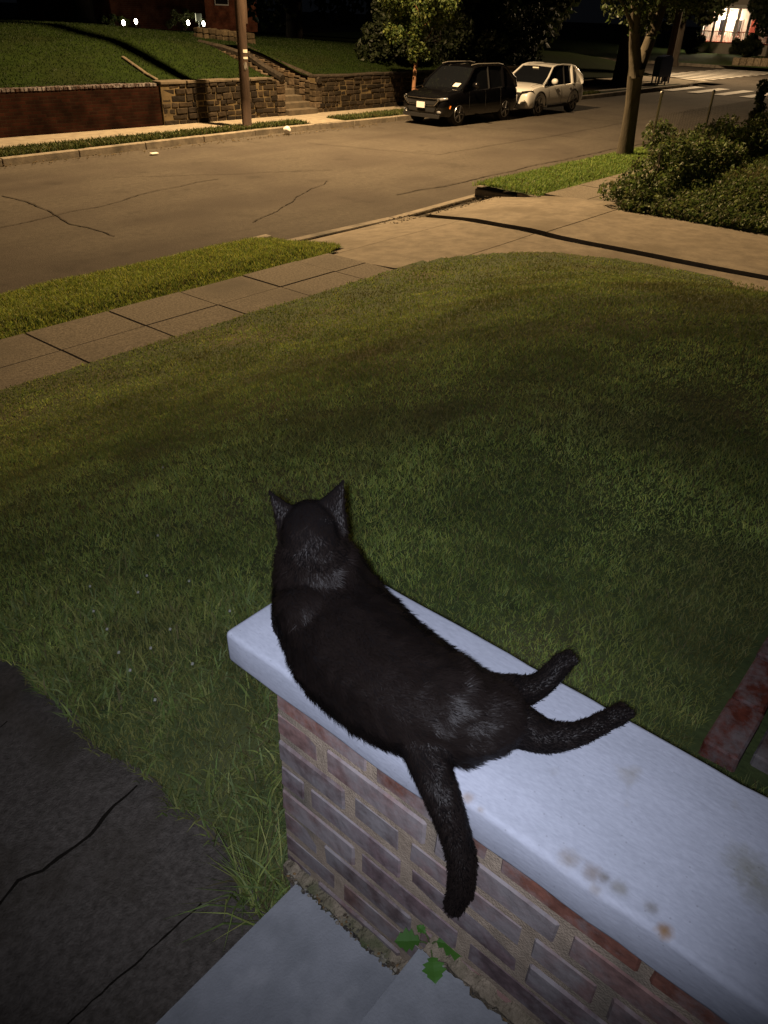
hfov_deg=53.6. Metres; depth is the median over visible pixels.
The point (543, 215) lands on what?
sidewalk
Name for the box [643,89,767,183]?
chain link fence
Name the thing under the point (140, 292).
verge
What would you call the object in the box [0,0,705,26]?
sky
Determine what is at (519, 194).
kerb
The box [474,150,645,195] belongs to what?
verge
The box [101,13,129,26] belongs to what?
shrub
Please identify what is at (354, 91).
stone retaining wall
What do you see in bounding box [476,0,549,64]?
shrub
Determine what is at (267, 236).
kerb
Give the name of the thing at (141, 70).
garden edging
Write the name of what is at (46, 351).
sidewalk
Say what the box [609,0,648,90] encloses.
tree
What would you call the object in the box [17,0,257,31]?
brick house
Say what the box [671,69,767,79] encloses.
crosswalk marking
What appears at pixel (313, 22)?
ground
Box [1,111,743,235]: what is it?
street crack
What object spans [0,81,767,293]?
street
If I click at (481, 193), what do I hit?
kerb
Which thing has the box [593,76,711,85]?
corner pavement
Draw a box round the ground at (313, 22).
[0,2,767,194]
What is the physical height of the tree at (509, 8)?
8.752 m
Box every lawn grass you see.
[0,535,289,904]
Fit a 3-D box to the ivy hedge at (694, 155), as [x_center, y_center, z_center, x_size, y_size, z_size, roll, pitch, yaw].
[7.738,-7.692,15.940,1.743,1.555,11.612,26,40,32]
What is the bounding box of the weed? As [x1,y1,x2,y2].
[394,924,461,983]
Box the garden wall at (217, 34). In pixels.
[193,27,255,43]
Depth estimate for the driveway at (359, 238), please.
11.36 m
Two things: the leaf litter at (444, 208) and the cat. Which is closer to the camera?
the cat
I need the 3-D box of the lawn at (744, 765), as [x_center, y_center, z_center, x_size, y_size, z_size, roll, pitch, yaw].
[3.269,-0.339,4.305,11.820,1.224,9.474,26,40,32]
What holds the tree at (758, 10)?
on the corner lawn at (598, 43)
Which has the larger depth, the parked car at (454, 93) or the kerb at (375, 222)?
the parked car at (454, 93)
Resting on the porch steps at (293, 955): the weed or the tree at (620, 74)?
the weed
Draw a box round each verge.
[0,84,677,156]
[0,243,341,337]
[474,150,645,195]
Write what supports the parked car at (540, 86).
on the street at (362, 184)
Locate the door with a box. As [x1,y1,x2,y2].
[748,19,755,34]
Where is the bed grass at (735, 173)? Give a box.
[702,155,767,195]
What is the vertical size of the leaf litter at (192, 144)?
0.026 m
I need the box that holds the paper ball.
[283,126,290,134]
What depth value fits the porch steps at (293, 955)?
1.15 m
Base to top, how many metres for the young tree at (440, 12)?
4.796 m
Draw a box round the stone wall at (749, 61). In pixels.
[732,57,767,66]
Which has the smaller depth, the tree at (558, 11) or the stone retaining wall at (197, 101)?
the stone retaining wall at (197, 101)
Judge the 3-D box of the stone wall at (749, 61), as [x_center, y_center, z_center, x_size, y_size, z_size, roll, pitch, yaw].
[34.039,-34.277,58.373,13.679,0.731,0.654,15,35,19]
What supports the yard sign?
on the hill lawn at (589, 67)
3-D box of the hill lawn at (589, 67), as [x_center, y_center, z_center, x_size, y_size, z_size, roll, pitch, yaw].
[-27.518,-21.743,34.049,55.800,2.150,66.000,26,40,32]
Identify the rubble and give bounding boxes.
[286,871,400,974]
[443,965,508,1022]
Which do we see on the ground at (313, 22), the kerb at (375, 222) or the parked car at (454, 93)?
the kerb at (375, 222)
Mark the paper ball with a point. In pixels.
(287, 130)
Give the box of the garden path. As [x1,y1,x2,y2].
[0,659,269,1023]
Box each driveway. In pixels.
[308,216,460,253]
[334,220,532,269]
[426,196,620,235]
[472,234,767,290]
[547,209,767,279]
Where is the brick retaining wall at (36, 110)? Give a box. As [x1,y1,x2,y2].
[0,82,162,137]
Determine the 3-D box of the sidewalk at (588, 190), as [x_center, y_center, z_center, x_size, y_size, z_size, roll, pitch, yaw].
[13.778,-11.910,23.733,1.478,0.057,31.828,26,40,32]
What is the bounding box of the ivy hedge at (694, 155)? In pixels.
[597,109,767,204]
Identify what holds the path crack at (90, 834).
on the garden path
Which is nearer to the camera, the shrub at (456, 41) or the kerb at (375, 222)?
the kerb at (375, 222)
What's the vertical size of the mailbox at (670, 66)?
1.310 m
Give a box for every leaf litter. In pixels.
[1,123,376,166]
[379,196,498,223]
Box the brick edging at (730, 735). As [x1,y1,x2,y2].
[699,636,767,774]
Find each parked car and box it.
[403,61,516,125]
[513,62,582,115]
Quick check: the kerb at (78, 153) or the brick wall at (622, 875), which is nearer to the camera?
the brick wall at (622, 875)
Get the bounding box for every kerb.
[0,84,689,166]
[1,234,272,294]
[235,45,698,86]
[287,194,477,241]
[475,188,516,199]
[477,185,502,190]
[517,192,540,196]
[598,57,767,69]
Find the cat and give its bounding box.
[266,480,635,918]
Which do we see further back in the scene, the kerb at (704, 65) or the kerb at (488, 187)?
the kerb at (704, 65)
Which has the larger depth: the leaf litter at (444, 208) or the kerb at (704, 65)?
the kerb at (704, 65)
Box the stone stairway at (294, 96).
[198,39,321,115]
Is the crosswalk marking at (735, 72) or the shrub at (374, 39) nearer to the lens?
the shrub at (374, 39)
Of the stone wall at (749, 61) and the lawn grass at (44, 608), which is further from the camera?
the stone wall at (749, 61)
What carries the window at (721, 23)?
in the porch house at (727, 28)
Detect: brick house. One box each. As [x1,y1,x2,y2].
[17,0,206,31]
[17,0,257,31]
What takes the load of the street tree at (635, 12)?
on the verge at (527, 193)
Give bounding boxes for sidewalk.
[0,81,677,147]
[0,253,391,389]
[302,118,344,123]
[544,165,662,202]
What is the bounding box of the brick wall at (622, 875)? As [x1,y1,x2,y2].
[227,585,767,1023]
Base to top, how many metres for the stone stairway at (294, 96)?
1.957 m
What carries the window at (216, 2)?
in the brick house at (220, 14)
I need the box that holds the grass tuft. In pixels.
[166,795,289,942]
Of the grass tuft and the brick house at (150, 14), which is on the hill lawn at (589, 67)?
the brick house at (150, 14)
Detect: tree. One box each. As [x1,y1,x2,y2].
[371,0,522,57]
[378,0,461,89]
[467,0,581,50]
[600,0,712,155]
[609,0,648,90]
[648,0,738,66]
[747,0,767,57]
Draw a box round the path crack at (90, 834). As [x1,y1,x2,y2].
[0,721,201,1023]
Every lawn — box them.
[0,17,651,87]
[0,251,767,904]
[303,29,767,67]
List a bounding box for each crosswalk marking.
[666,86,767,97]
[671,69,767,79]
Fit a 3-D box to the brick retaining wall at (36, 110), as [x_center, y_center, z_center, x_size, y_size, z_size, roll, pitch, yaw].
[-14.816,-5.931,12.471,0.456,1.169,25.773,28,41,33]
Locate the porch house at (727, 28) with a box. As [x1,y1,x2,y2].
[697,0,767,55]
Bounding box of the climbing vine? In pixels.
[748,79,767,119]
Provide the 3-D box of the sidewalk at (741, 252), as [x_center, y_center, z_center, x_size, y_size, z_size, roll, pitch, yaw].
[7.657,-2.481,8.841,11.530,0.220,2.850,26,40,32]
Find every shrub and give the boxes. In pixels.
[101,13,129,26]
[165,8,205,31]
[353,0,427,64]
[418,2,474,65]
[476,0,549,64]
[683,31,705,53]
[731,32,762,56]
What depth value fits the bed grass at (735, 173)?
12.98 m
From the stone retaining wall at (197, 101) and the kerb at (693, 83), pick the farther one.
the kerb at (693, 83)
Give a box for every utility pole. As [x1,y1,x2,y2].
[234,0,251,129]
[663,2,682,81]
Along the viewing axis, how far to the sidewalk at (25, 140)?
20.44 m
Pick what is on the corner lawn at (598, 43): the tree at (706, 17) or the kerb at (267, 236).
the tree at (706, 17)
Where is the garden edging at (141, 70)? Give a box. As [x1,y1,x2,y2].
[121,56,157,79]
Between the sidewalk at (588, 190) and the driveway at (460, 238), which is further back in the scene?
the sidewalk at (588, 190)
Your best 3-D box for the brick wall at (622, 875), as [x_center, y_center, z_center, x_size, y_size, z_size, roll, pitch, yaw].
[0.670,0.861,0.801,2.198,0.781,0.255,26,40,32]
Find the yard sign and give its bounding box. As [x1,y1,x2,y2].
[195,13,201,26]
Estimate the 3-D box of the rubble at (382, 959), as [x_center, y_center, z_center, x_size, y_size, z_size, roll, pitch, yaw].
[-0.059,0.668,1.237,0.278,0.004,0.032,26,40,32]
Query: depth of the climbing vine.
16.93 m
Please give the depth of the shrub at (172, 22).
33.38 m
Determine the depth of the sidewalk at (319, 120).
22.62 m
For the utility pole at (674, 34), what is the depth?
41.16 m
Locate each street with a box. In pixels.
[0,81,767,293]
[222,44,767,83]
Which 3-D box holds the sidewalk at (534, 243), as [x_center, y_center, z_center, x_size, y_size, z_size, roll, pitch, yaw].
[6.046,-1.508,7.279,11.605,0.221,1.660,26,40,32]
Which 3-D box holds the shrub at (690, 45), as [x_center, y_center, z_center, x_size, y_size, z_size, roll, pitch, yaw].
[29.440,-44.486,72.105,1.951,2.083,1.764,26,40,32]
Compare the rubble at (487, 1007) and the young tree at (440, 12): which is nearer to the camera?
the rubble at (487, 1007)
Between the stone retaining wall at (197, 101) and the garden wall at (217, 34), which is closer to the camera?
the stone retaining wall at (197, 101)
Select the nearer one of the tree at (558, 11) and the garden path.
the garden path
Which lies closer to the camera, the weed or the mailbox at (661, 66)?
the weed
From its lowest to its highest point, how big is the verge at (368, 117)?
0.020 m
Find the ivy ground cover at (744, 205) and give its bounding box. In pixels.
[616,151,767,233]
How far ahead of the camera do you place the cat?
0.90 m
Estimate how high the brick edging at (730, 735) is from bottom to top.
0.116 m
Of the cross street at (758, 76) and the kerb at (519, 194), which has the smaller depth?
the kerb at (519, 194)
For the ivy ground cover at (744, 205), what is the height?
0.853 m
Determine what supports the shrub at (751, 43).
on the corner lawn at (598, 43)
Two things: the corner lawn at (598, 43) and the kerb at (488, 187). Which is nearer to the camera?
the kerb at (488, 187)
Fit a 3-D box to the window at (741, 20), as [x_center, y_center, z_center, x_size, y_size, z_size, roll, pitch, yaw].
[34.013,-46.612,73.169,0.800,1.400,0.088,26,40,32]
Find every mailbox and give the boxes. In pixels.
[651,56,669,84]
[655,55,673,82]
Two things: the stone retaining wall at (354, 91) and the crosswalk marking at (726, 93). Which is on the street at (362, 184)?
the crosswalk marking at (726, 93)
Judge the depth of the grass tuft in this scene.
1.40 m
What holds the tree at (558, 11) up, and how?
on the hill lawn at (589, 67)
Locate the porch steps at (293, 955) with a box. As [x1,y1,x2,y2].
[156,884,506,1023]
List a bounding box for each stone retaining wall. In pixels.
[152,77,283,125]
[307,66,519,111]
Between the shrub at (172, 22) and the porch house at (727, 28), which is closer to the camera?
the shrub at (172, 22)
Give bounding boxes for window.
[214,0,228,5]
[717,19,728,35]
[732,19,743,36]

